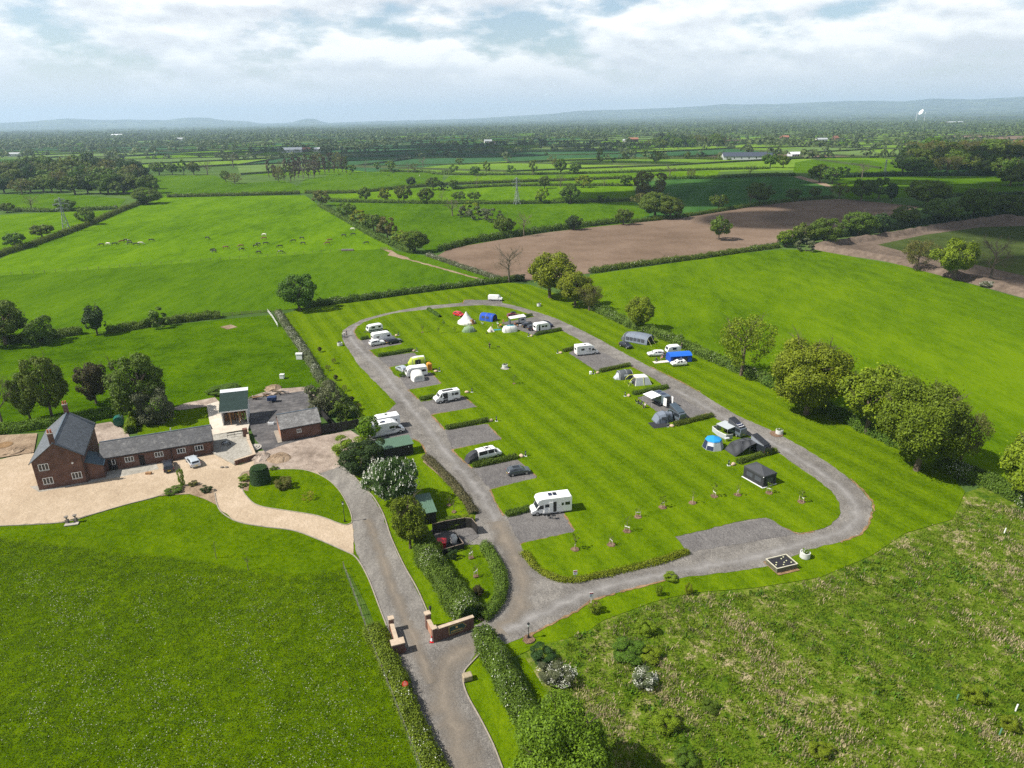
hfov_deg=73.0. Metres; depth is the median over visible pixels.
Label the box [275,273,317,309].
tree
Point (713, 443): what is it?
octagon tent
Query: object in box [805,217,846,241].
tree
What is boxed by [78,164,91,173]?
tree
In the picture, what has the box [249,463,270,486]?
topiary
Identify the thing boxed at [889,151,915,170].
tree
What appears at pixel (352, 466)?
bush
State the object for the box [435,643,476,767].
wheel track
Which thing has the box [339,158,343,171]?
tree
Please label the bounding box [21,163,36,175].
tree
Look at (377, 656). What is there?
post fence
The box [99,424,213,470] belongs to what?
brick range
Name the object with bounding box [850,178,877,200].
tree
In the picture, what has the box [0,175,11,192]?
tree
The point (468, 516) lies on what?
shrub
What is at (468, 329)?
dome tent
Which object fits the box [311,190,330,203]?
tree
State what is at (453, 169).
tree
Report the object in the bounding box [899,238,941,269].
tree
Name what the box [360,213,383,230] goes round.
tree
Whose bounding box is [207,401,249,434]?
concrete pad
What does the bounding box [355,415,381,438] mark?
tree
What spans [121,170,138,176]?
tree
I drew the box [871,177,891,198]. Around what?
tree
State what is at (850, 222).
tree
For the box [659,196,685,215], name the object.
tree
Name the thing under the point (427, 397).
bay hedge
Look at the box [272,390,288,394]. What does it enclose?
timber heap
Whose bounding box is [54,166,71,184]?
tree
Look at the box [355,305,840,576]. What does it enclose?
island lawn
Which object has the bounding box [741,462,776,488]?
gazebo
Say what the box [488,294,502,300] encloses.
delivery van
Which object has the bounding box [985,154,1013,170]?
tree
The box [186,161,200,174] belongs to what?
tree
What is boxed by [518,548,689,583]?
bay hedge
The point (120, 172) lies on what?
tree
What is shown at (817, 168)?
tree
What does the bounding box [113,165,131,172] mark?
tree
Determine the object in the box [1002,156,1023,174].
tree
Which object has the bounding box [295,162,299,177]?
tree
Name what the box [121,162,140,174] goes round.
tree
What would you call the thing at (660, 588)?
shrub
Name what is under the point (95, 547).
meadow
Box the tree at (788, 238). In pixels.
[775,229,798,246]
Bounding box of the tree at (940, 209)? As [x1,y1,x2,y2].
[921,197,962,219]
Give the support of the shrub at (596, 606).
on the campsite grass at (898, 489)
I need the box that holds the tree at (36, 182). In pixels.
[30,175,47,191]
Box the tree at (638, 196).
[630,193,643,202]
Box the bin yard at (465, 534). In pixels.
[431,527,478,544]
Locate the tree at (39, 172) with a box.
[33,168,51,178]
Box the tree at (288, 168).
[287,166,292,180]
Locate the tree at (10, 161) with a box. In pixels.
[1,159,16,162]
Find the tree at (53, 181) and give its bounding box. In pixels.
[39,174,59,192]
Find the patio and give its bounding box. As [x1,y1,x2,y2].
[30,463,158,491]
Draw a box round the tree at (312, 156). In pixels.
[310,155,316,168]
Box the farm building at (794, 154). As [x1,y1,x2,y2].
[787,152,799,155]
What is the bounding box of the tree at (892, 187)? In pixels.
[886,183,898,201]
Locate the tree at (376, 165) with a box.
[373,162,380,170]
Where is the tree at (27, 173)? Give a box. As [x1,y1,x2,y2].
[12,168,35,180]
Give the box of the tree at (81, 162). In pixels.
[70,158,92,166]
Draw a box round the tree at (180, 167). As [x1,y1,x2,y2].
[177,159,186,173]
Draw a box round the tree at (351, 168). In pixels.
[346,164,355,170]
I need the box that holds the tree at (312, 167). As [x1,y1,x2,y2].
[310,161,316,176]
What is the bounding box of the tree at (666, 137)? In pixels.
[663,135,670,142]
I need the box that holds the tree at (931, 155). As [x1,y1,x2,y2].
[926,149,940,166]
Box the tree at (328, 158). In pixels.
[326,152,331,167]
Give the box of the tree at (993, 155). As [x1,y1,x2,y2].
[981,153,1004,164]
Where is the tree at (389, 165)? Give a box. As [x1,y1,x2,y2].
[385,161,395,169]
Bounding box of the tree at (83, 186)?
[75,173,92,193]
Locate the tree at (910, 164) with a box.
[895,157,936,173]
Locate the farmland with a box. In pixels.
[0,124,1023,176]
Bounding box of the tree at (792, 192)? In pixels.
[785,187,802,197]
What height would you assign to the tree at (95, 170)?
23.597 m
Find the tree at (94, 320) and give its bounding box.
[81,303,106,334]
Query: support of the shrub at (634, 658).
on the rough grassland
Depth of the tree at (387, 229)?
368.94 m
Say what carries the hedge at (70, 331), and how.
on the paddock
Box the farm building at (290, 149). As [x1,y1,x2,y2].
[281,147,301,152]
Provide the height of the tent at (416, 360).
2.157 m
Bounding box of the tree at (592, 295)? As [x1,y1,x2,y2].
[576,285,603,310]
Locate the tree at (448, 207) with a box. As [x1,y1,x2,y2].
[443,198,457,215]
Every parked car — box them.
[161,459,174,472]
[185,455,200,467]
[369,339,384,345]
[385,337,401,343]
[395,365,405,371]
[453,311,463,316]
[506,311,519,316]
[506,465,530,476]
[521,322,532,327]
[526,324,532,330]
[619,341,632,348]
[647,350,663,356]
[670,359,686,365]
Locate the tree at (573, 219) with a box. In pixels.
[564,214,582,229]
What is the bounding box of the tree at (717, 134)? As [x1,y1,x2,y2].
[712,132,721,139]
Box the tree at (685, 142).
[682,135,689,146]
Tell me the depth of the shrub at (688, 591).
92.39 m
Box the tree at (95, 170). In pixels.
[89,166,111,174]
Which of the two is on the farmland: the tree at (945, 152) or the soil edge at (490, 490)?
the tree at (945, 152)
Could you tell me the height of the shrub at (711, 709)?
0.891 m
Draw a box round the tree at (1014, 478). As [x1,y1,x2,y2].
[998,428,1023,494]
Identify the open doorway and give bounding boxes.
[443,393,447,400]
[553,502,556,511]
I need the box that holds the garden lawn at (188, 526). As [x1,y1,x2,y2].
[0,494,386,628]
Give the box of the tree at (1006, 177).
[994,168,1023,185]
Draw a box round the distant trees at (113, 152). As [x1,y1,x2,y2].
[0,130,1023,159]
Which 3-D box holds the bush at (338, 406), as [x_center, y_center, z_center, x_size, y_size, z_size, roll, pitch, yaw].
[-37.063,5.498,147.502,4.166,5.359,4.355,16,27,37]
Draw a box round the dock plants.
[572,506,1023,767]
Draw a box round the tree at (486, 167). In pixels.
[483,161,490,171]
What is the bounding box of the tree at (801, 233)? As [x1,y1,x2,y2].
[793,222,814,242]
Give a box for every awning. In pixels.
[411,369,424,381]
[651,410,672,423]
[712,420,734,439]
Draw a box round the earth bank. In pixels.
[814,214,1023,297]
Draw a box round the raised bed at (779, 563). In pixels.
[766,554,797,572]
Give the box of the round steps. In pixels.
[252,444,261,450]
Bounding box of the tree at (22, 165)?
[17,160,34,168]
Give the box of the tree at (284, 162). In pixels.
[282,159,286,173]
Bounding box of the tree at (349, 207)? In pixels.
[336,202,356,215]
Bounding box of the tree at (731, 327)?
[714,311,780,375]
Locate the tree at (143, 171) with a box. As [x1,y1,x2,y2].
[132,166,148,181]
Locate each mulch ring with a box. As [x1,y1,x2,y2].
[522,635,534,643]
[571,547,578,551]
[607,542,614,546]
[770,431,782,436]
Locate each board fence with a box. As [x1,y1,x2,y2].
[319,410,333,427]
[321,419,360,433]
[432,517,477,533]
[441,531,463,554]
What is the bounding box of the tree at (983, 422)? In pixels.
[957,403,995,459]
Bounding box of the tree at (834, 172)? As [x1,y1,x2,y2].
[821,166,846,183]
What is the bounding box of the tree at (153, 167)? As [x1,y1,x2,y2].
[148,161,165,174]
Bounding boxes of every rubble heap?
[1,445,26,455]
[251,452,270,461]
[264,384,281,391]
[267,452,290,463]
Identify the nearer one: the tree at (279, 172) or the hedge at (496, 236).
the hedge at (496, 236)
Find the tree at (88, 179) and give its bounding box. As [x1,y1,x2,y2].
[84,171,106,193]
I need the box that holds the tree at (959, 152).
[945,148,975,169]
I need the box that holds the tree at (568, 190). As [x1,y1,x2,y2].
[559,184,580,202]
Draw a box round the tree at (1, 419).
[0,375,13,421]
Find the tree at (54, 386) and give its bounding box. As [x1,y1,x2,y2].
[16,354,69,415]
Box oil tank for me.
[113,414,123,426]
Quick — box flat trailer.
[267,395,276,402]
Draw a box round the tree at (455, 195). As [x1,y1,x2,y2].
[451,191,465,199]
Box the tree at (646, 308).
[624,296,655,324]
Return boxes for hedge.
[0,193,162,255]
[0,204,117,211]
[0,325,82,343]
[0,405,127,433]
[105,309,220,333]
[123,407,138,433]
[166,190,299,197]
[273,309,325,383]
[302,274,522,306]
[304,175,620,193]
[317,202,418,253]
[318,377,360,418]
[329,197,633,203]
[360,335,368,339]
[361,621,451,767]
[378,347,413,356]
[379,166,770,174]
[412,534,484,619]
[413,522,430,550]
[419,394,434,400]
[421,452,478,514]
[425,253,500,277]
[427,307,440,316]
[436,216,631,250]
[445,417,488,429]
[451,182,632,188]
[470,622,541,727]
[472,453,517,467]
[476,539,509,622]
[505,503,529,517]
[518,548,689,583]
[534,327,561,335]
[562,346,573,351]
[584,299,769,383]
[588,242,780,272]
[598,362,630,371]
[628,194,833,222]
[631,384,668,394]
[666,172,795,179]
[668,156,730,159]
[672,412,714,425]
[735,447,777,463]
[761,374,901,451]
[777,209,1023,245]
[832,170,996,177]
[931,454,1023,508]
[955,190,1023,195]
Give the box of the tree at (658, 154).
[651,150,661,161]
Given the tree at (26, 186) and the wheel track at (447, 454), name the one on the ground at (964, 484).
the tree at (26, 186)
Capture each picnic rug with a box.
[648,422,669,427]
[652,360,668,362]
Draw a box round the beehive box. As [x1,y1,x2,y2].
[279,373,284,378]
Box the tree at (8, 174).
[0,168,27,189]
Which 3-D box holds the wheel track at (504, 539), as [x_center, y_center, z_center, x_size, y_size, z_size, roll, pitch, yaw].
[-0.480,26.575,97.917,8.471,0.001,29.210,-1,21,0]
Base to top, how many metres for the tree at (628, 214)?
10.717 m
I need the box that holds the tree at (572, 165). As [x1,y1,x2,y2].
[569,163,581,171]
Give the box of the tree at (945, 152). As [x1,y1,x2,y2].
[934,147,959,168]
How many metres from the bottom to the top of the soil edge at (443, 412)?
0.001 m
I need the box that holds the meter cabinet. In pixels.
[295,352,302,359]
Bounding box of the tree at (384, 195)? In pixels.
[377,189,390,199]
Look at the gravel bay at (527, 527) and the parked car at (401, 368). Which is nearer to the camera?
the gravel bay at (527, 527)
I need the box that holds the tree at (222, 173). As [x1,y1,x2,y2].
[219,170,229,180]
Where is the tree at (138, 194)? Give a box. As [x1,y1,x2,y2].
[130,187,163,203]
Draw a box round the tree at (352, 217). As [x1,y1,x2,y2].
[349,210,365,223]
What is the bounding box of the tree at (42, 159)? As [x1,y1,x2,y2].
[35,155,52,166]
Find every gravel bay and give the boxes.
[362,336,401,349]
[366,422,411,440]
[378,353,417,366]
[401,373,440,389]
[422,396,475,413]
[446,424,500,448]
[463,300,501,302]
[473,460,536,488]
[502,317,554,334]
[507,512,573,543]
[569,350,622,369]
[639,389,705,421]
[676,518,794,551]
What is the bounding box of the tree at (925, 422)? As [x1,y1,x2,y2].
[868,370,977,471]
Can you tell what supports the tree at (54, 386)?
on the paddock
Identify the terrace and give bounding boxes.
[213,432,251,460]
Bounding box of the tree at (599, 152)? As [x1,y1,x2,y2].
[596,148,604,162]
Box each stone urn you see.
[64,515,69,522]
[72,514,77,521]
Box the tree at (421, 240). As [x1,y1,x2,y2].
[400,227,429,250]
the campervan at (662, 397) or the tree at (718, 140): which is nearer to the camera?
the campervan at (662, 397)
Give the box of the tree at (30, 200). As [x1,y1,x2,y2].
[21,195,38,207]
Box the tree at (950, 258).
[928,235,983,279]
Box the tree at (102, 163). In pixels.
[97,159,116,168]
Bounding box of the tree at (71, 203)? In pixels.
[53,199,77,207]
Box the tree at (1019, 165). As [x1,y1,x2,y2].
[1011,162,1023,184]
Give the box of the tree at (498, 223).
[492,213,515,231]
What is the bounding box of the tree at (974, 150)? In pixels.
[962,148,975,168]
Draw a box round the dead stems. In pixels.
[574,499,1023,767]
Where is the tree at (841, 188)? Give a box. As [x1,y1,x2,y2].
[829,183,849,197]
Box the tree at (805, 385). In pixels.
[768,325,860,414]
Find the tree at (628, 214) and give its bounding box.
[614,208,633,224]
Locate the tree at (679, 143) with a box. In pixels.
[673,138,683,146]
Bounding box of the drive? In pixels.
[320,466,430,648]
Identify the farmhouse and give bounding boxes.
[28,401,106,489]
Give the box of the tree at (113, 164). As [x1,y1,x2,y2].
[109,158,133,169]
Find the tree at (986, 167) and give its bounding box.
[972,159,996,171]
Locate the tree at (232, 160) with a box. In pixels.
[225,152,237,167]
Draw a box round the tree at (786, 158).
[777,155,790,167]
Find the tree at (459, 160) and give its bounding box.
[455,158,463,164]
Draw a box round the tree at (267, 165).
[264,160,270,177]
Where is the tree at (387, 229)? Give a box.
[375,217,397,236]
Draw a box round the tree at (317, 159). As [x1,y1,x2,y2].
[314,154,324,163]
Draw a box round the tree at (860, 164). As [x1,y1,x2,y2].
[858,162,869,177]
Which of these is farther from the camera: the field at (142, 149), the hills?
the hills
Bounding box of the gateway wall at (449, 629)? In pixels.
[424,610,473,642]
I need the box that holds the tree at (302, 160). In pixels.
[300,158,305,174]
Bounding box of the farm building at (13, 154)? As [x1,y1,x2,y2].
[8,152,20,156]
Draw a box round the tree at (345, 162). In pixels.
[342,156,347,172]
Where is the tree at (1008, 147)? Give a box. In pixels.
[992,142,1023,158]
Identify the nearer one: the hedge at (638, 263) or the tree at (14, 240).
the hedge at (638, 263)
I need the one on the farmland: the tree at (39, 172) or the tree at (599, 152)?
the tree at (599, 152)
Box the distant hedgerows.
[0,121,1022,174]
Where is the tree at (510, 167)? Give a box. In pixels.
[507,165,515,172]
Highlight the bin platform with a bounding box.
[446,542,455,547]
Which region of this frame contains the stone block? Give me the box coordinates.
[462,671,472,681]
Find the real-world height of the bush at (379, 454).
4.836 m
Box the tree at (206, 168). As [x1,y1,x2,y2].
[197,160,214,174]
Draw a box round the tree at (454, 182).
[449,179,457,188]
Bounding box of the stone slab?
[64,522,78,526]
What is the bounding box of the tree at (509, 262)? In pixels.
[492,245,522,282]
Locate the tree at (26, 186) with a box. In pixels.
[13,177,36,192]
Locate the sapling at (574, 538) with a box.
[571,532,578,546]
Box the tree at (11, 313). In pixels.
[0,299,26,344]
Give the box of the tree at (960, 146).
[934,142,963,148]
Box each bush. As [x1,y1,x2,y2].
[16,314,56,345]
[129,385,175,425]
[142,306,169,327]
[301,378,343,415]
[328,397,350,421]
[331,434,366,459]
[335,441,378,474]
[358,436,385,462]
[438,181,448,190]
[457,206,469,216]
[462,201,479,213]
[467,206,486,219]
[484,208,502,221]
[536,662,563,686]
[547,659,577,688]
[597,195,609,202]
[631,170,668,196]
[632,664,657,690]
[794,238,815,250]
[979,281,994,287]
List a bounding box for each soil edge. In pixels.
[423,459,462,500]
[431,396,476,429]
[452,424,500,467]
[489,478,533,515]
[520,514,574,544]
[529,593,614,634]
[620,580,664,591]
[649,366,700,391]
[840,511,872,542]
[851,479,874,510]
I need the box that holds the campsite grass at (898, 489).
[284,283,964,767]
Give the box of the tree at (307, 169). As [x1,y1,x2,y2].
[305,164,309,177]
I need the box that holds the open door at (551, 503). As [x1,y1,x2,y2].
[550,502,552,511]
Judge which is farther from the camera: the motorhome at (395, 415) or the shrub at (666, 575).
the motorhome at (395, 415)
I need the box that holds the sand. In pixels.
[0,441,12,448]
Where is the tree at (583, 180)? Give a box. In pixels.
[575,175,592,186]
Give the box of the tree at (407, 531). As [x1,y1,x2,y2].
[386,484,428,548]
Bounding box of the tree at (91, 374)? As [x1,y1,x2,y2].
[70,359,107,403]
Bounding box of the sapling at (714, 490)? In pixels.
[711,483,717,496]
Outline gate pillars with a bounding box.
[387,615,404,654]
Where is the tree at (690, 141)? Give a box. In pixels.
[687,137,696,145]
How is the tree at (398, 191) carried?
on the field at (526, 193)
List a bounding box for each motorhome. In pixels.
[369,418,404,437]
[374,411,399,423]
[529,489,571,515]
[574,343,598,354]
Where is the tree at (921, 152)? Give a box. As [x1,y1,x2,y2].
[903,147,927,170]
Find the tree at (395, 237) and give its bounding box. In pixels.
[390,230,410,242]
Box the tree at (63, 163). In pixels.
[51,159,79,167]
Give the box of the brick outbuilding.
[274,407,321,442]
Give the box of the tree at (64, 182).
[58,175,84,193]
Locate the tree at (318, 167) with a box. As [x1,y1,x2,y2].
[316,162,320,174]
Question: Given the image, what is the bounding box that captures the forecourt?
[0,453,353,553]
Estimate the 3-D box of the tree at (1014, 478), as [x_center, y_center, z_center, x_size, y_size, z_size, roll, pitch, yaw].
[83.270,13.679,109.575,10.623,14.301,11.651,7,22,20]
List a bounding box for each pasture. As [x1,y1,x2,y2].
[0,194,125,208]
[0,195,394,275]
[0,211,107,250]
[0,249,488,344]
[110,175,300,197]
[326,202,649,251]
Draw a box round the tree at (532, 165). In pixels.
[529,159,537,171]
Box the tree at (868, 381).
[832,360,905,433]
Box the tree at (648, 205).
[637,191,673,216]
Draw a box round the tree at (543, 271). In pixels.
[525,249,576,297]
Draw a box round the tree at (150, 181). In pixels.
[133,174,159,190]
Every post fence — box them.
[2,248,347,273]
[343,562,420,765]
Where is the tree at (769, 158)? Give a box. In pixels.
[762,153,777,166]
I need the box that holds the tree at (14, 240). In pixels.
[1,232,25,245]
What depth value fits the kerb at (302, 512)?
114.93 m
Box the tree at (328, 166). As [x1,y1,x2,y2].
[326,161,330,170]
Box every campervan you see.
[433,387,459,403]
[464,445,501,463]
[644,390,673,405]
[668,402,685,420]
[723,416,746,436]
[747,433,770,453]
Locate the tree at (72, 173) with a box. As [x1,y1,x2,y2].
[67,165,85,177]
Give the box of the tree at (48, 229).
[28,224,54,236]
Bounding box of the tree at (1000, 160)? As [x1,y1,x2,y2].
[990,157,1017,172]
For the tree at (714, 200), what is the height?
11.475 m
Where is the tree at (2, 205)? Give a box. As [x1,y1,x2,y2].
[0,202,15,212]
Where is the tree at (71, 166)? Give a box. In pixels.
[62,164,75,171]
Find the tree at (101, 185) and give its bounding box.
[89,174,122,193]
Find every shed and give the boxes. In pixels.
[375,434,413,459]
[414,493,436,523]
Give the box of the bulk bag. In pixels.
[450,534,456,544]
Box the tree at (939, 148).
[930,144,946,154]
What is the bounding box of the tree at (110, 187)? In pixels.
[107,180,122,194]
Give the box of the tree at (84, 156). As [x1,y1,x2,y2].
[81,152,96,165]
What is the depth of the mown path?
78.81 m
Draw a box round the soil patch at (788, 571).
[763,561,798,574]
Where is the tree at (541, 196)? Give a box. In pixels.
[534,188,548,200]
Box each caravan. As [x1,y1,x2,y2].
[365,323,382,331]
[371,330,394,339]
[403,364,427,376]
[533,321,550,330]
[665,344,680,351]
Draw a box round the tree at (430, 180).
[425,177,440,189]
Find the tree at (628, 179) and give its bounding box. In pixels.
[620,174,632,183]
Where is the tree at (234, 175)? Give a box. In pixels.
[224,173,241,183]
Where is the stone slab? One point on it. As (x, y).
(71, 524)
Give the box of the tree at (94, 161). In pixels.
[88,156,110,166]
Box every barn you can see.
[219,387,249,425]
[721,152,766,159]
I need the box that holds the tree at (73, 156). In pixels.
[63,153,82,161]
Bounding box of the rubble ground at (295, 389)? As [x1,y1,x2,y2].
[248,387,326,413]
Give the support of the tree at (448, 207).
on the pasture at (436, 224)
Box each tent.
[408,355,425,364]
[426,362,431,370]
[458,312,474,324]
[462,325,475,332]
[479,312,496,321]
[502,325,516,332]
[613,369,633,379]
[621,331,657,344]
[625,374,651,385]
[666,351,691,361]
[702,435,723,451]
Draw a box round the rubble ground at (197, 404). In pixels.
[174,397,217,409]
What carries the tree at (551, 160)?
on the field at (517, 166)
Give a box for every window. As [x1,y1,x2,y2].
[38,463,49,471]
[42,477,54,485]
[71,471,82,479]
[124,456,134,462]
[154,451,163,457]
[177,448,186,453]
[194,445,203,450]
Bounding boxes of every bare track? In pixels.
[383,249,408,258]
[407,259,479,278]
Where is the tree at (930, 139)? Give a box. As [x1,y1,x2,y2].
[919,136,948,147]
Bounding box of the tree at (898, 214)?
[891,205,922,222]
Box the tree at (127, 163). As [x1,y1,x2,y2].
[114,158,150,172]
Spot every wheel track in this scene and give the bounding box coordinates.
[348,325,497,521]
[365,519,432,683]
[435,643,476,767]
[491,518,527,635]
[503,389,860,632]
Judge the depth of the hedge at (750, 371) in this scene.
192.41 m
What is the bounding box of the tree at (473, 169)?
[470,166,480,173]
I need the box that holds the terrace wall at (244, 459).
[212,427,255,464]
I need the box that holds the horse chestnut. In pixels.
[356,455,420,504]
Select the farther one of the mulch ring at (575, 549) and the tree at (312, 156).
the tree at (312, 156)
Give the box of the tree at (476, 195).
[467,192,480,200]
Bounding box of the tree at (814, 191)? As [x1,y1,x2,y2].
[808,186,822,195]
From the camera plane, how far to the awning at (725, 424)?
138.56 m
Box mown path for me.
[517,657,554,712]
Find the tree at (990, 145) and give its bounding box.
[980,142,995,150]
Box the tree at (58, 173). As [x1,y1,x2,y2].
[48,169,67,191]
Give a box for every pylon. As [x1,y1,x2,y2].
[52,197,69,228]
[513,177,520,203]
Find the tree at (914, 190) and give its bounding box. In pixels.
[904,180,955,201]
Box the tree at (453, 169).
[448,164,457,171]
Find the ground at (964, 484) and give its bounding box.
[0,166,1023,654]
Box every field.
[8,153,147,159]
[67,147,184,153]
[286,150,444,168]
[297,172,442,192]
[309,141,486,151]
[321,186,635,201]
[347,149,615,171]
[399,157,779,173]
[438,199,917,280]
[443,170,719,181]
[462,179,640,186]
[528,142,615,150]
[583,249,1023,477]
[635,177,831,221]
[736,140,807,149]
[793,160,942,173]
[833,176,1023,198]
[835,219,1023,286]
[850,142,905,152]
[854,131,1021,136]
[950,136,1022,139]
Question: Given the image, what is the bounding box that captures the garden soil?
[0,433,36,457]
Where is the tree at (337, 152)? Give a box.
[332,151,341,164]
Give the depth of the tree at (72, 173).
686.21 m
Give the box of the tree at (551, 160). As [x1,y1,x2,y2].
[547,155,556,164]
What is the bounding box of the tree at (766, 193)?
[745,182,776,202]
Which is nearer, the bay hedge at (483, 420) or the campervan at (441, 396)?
the bay hedge at (483, 420)
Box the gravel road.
[342,303,872,767]
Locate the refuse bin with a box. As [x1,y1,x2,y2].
[437,538,446,548]
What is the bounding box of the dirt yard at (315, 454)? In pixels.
[254,430,360,472]
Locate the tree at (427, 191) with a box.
[416,187,434,199]
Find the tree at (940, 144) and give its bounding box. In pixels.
[925,140,947,151]
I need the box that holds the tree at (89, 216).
[73,208,96,221]
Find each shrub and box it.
[163,484,183,494]
[176,469,184,486]
[188,480,197,486]
[199,485,213,492]
[203,382,241,394]
[238,473,249,480]
[238,483,247,487]
[274,476,291,489]
[302,491,313,500]
[435,515,460,530]
[447,548,457,559]
[461,513,474,519]
[473,584,483,595]
[514,274,525,281]
[528,642,557,665]
[586,599,601,613]
[611,636,646,666]
[635,618,657,636]
[638,644,661,665]
[651,708,681,735]
[656,585,662,595]
[662,570,677,581]
[672,746,698,767]
[685,582,692,594]
[702,697,718,713]
[807,740,834,760]
[960,683,988,705]
[998,713,1021,732]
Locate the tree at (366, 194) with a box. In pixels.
[357,187,370,198]
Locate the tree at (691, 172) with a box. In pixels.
[686,169,695,176]
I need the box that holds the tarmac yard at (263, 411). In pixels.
[248,391,320,451]
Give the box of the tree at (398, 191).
[393,186,412,201]
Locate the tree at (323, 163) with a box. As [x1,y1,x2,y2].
[322,157,325,171]
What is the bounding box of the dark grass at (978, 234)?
[878,226,1023,274]
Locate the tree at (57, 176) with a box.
[43,172,69,188]
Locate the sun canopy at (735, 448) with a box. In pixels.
[725,437,755,456]
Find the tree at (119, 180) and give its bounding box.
[108,175,134,192]
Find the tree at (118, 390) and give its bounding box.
[101,352,168,415]
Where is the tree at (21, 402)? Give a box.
[0,370,40,418]
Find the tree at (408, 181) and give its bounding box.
[406,177,415,184]
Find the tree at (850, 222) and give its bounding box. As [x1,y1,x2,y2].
[842,210,881,236]
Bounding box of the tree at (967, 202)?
[958,187,998,215]
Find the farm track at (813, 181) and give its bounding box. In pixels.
[796,176,830,186]
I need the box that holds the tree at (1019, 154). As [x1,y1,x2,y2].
[1013,151,1023,159]
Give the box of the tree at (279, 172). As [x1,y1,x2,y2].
[272,166,283,180]
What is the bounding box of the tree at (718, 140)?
[713,137,724,144]
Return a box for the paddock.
[0,315,324,433]
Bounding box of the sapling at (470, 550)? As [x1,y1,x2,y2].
[467,540,473,559]
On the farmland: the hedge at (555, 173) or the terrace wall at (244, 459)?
the hedge at (555, 173)
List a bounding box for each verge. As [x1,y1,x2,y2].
[344,570,421,767]
[508,655,563,761]
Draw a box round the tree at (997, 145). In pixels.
[991,142,1012,151]
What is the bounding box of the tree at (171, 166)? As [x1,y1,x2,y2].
[165,162,178,174]
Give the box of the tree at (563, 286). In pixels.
[556,269,595,305]
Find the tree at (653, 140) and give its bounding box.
[651,138,660,146]
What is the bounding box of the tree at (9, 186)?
[5,177,33,193]
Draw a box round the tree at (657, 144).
[654,141,663,149]
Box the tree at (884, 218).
[874,211,893,232]
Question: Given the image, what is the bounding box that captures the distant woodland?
[0,114,1023,145]
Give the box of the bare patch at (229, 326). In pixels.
[222,325,235,328]
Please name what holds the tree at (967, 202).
on the ground at (964, 484)
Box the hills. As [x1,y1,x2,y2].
[0,97,1023,134]
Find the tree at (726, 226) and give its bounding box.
[710,215,733,239]
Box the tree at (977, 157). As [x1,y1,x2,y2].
[960,153,984,171]
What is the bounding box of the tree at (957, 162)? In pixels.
[929,156,967,170]
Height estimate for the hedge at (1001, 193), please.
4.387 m
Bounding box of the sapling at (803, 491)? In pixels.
[799,490,806,502]
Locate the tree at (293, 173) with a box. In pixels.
[291,167,295,179]
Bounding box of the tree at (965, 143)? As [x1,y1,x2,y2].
[956,140,986,149]
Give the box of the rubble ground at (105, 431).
[95,422,128,442]
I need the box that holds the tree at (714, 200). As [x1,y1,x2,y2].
[709,193,729,207]
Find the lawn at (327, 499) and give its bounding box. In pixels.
[243,469,351,524]
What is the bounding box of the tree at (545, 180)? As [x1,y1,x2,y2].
[537,176,549,187]
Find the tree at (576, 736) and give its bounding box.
[507,681,618,767]
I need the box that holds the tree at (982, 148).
[966,145,996,153]
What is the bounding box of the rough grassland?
[520,486,1023,767]
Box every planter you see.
[775,427,782,434]
[799,548,810,559]
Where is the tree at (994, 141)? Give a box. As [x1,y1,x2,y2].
[985,138,1013,146]
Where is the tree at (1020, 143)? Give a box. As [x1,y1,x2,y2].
[1002,140,1023,148]
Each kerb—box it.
[0,491,170,525]
[214,493,386,626]
[239,469,352,524]
[353,475,426,610]
[462,654,502,767]
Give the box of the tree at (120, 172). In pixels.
[116,170,126,175]
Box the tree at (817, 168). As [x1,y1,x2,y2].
[807,163,830,182]
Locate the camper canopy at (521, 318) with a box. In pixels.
[508,314,525,324]
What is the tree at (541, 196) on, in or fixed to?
on the pasture at (436, 224)
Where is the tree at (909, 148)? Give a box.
[900,143,920,154]
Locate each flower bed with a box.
[160,484,216,504]
[240,471,249,490]
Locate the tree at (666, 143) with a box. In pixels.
[659,139,668,149]
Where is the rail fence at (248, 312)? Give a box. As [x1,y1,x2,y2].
[222,310,270,315]
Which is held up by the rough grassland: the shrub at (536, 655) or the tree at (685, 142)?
the shrub at (536, 655)
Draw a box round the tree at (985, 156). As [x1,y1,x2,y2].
[973,150,992,158]
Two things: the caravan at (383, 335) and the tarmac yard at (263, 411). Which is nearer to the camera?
the tarmac yard at (263, 411)
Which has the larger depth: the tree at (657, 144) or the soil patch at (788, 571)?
the tree at (657, 144)
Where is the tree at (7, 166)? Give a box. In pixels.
[0,162,20,181]
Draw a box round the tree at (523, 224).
[517,212,531,235]
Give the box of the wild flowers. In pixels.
[0,569,401,767]
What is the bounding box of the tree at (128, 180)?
[122,175,139,189]
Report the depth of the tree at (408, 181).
669.75 m
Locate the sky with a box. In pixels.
[0,0,1023,122]
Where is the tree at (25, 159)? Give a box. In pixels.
[17,155,38,163]
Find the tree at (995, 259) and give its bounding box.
[979,233,1018,278]
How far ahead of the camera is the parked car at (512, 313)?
222.34 m
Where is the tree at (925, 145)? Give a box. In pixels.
[904,141,935,148]
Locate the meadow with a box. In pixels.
[0,535,416,767]
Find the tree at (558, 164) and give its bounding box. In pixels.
[553,158,566,171]
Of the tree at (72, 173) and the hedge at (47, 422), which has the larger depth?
the tree at (72, 173)
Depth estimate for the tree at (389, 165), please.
863.09 m
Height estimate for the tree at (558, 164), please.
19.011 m
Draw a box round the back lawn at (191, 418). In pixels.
[137,407,209,435]

